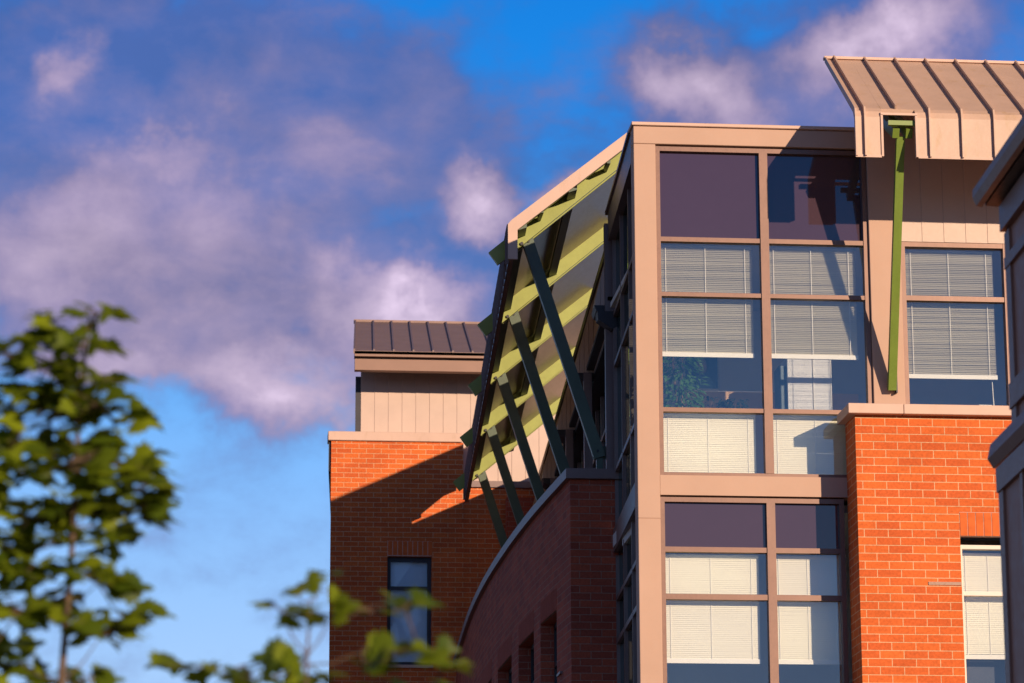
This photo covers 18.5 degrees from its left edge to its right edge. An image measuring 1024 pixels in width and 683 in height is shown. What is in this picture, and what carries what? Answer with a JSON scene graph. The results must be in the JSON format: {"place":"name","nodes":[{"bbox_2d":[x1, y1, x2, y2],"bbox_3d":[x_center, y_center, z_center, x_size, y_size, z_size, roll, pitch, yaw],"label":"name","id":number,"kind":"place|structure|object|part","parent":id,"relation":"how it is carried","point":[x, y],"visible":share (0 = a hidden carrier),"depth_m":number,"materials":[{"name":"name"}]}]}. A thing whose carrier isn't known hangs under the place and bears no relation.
{"place":"outdoors","nodes":[
{"label":"outdoors","id":0,"kind":"place"},
{"bbox_2d":[0,0,1023,682],"label":"sky","id":1,"kind":"structure","parent":0,"point":[251,181],"materials":[{"name":"blue"}]},
{"bbox_2d":[694,396,718,413],"bbox_3d":[2.564,1.405,41.427,0.436,1.404,0.360,1,-13,-5],"label":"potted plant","id":2,"kind":"object","parent":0,"point":[707,399],"visible":0.1,"depth_m":41.54,"materials":[{"name":"green plant"}]},
{"bbox_2d":[716,397,749,444],"bbox_3d":[2.910,1.414,41.350,0.584,1.348,0.486,1,-13,-5],"label":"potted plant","id":3,"kind":"object","parent":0,"point":[724,404],"visible":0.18,"depth_m":41.45,"materials":[{"name":"green plant"}]},
{"bbox_3d":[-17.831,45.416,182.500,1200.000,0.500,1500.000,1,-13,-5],"label":"ground","id":4,"kind":"structure","parent":0,"visible":0},
{"bbox_2d":[0,301,186,682],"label":"maple tree","id":5,"kind":"object","parent":4,"relation":"on","point":[96,457],"visible":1,"depth_m":8.94,"materials":[{"name":"green plant"}]},
{"bbox_2d":[145,568,473,682],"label":"maple tree","id":6,"kind":"object","parent":4,"relation":"on","point":[276,656],"visible":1,"depth_m":8.50,"materials":[{"name":"green plant"}]},
{"bbox_2d":[453,55,1023,682],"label":"office building","id":7,"kind":"structure","parent":4,"relation":"on","point":[643,535],"depth_m":40.90,"materials":[{"name":"brick"}]},
{"bbox_2d":[327,319,555,682],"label":"brick block","id":8,"kind":"structure","parent":7,"relation":"attached to","point":[405,515],"depth_m":64.43,"materials":[{"name":"brick"}]},
{"bbox_2d":[387,557,432,667],"bbox_3d":[-2.085,5.480,63.975,1.018,2.336,0.330,1,-13,-5],"label":"window frame","id":9,"kind":"structure","parent":8,"relation":"in","point":[403,573],"depth_m":64.11,"materials":[{"name":"glass"}]},
{"bbox_2d":[509,667,511,682],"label":"window frame","id":10,"kind":"structure","parent":7,"relation":"in","point":[510,671],"depth_m":51.11,"materials":[{"name":"metal"}]},
{"bbox_2d":[531,643,533,682],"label":"window frame","id":11,"kind":"structure","parent":7,"relation":"in","point":[532,647],"depth_m":48.37,"materials":[{"name":"metal"}]},
{"bbox_2d":[554,622,556,682],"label":"window frame","id":12,"kind":"structure","parent":7,"relation":"in","point":[555,625],"depth_m":46.08,"materials":[{"name":"metal"}]},
{"bbox_2d":[577,394,605,468],"bbox_3d":[1.272,3.007,54.308,0.120,2.303,19.627,0,-13,-3],"label":"side window","id":13,"kind":"structure","parent":7,"relation":"in","point":[600,415],"depth_m":50.35,"materials":[{"name":"black glass"}]},
{"bbox_2d":[595,311,616,331],"bbox_3d":[1.354,-0.276,44.746,0.310,0.260,0.240,1,-13,-5],"label":"wall floodlight","id":14,"kind":"object","parent":7,"relation":"attached to","point":[607,320],"depth_m":44.64,"materials":[{"name":"metal"}]},
{"bbox_2d":[612,188,634,524],"bbox_3d":[1.577,0.130,42.590,0.118,4.176,3.909,0,-13,-3],"label":"side window","id":15,"kind":"structure","parent":7,"relation":"in","point":[624,456],"depth_m":43.14,"materials":[{"name":"black glass"}]},
{"bbox_2d":[616,522,636,682],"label":"side window","id":16,"kind":"structure","parent":7,"relation":"in","point":[626,619],"depth_m":42.28,"materials":[{"name":"black glass"}]},
{"bbox_2d":[663,348,709,421],"bbox_3d":[2.203,1.006,40.921,0.758,1.948,0.605,1,-13,-5],"label":"potted plant","id":17,"kind":"object","parent":7,"relation":"on","point":[680,390],"visible":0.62,"depth_m":40.99,"materials":[{"name":"green plant"}]},
{"bbox_2d":[683,347,718,389],"bbox_3d":[2.671,0.378,44.448,0.500,0.620,0.024,1,-13,-5],"label":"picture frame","id":18,"kind":"object","parent":7,"relation":"attached to","point":[710,367],"visible":0.46,"depth_m":44.42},
{"bbox_2d":[660,497,848,682],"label":"window frame","id":19,"kind":"structure","parent":7,"relation":"in","point":[722,616],"depth_m":39.90,"materials":[{"name":"brown metal"}]},
{"bbox_2d":[655,146,872,477],"bbox_3d":[3.239,-0.370,40.703,2.780,4.363,0.221,1,-13,-5],"label":"window frame","id":20,"kind":"structure","parent":7,"relation":"in","point":[763,198],"depth_m":40.84,"materials":[{"name":"brown metal"}]},
{"bbox_2d":[682,391,858,474],"bbox_3d":[3.593,1.655,43.668,2.500,1.930,0.060,1,-13,-5],"label":"office partition","id":21,"kind":"object","parent":7,"relation":"on","point":[840,401],"visible":0.14,"depth_m":43.79,"materials":[{"name":"fabric"}]},
{"bbox_2d":[774,359,831,466],"bbox_3d":[3.972,1.325,42.831,0.707,2.200,0.485,1,-13,-5],"label":"storage cabinet","id":22,"kind":"object","parent":7,"relation":"on","point":[802,384],"visible":0.13,"depth_m":42.79,"materials":[{"name":"paint"}]},
{"bbox_3d":[3.917,1.254,42.617,0.345,2.140,0.018,1,-13,-5],"label":"cabinet door","id":23,"kind":"part","parent":22,"relation":"part of","materials":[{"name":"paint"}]},
{"bbox_3d":[4.216,1.260,42.644,0.233,2.140,0.018,1,-13,-5],"label":"cabinet door","id":24,"kind":"part","parent":22,"relation":"part of","materials":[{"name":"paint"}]},
{"bbox_2d":[901,242,1009,405],"bbox_3d":[5.747,-0.151,40.858,1.420,2.283,0.202,1,-13,-5],"label":"window frame","id":25,"kind":"structure","parent":7,"relation":"in","point":[922,297],"depth_m":40.96,"materials":[{"name":"brown metal"}]},
{"bbox_2d":[960,541,1005,682],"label":"window frame","id":26,"kind":"structure","parent":7,"relation":"in","point":[982,599],"depth_m":39.67,"materials":[{"name":"white metal"}]},
{"bbox_2d":[972,115,1023,682],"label":"side wing","id":27,"kind":"structure","parent":7,"relation":"attached to","point":[1000,184],"depth_m":21.44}
]}

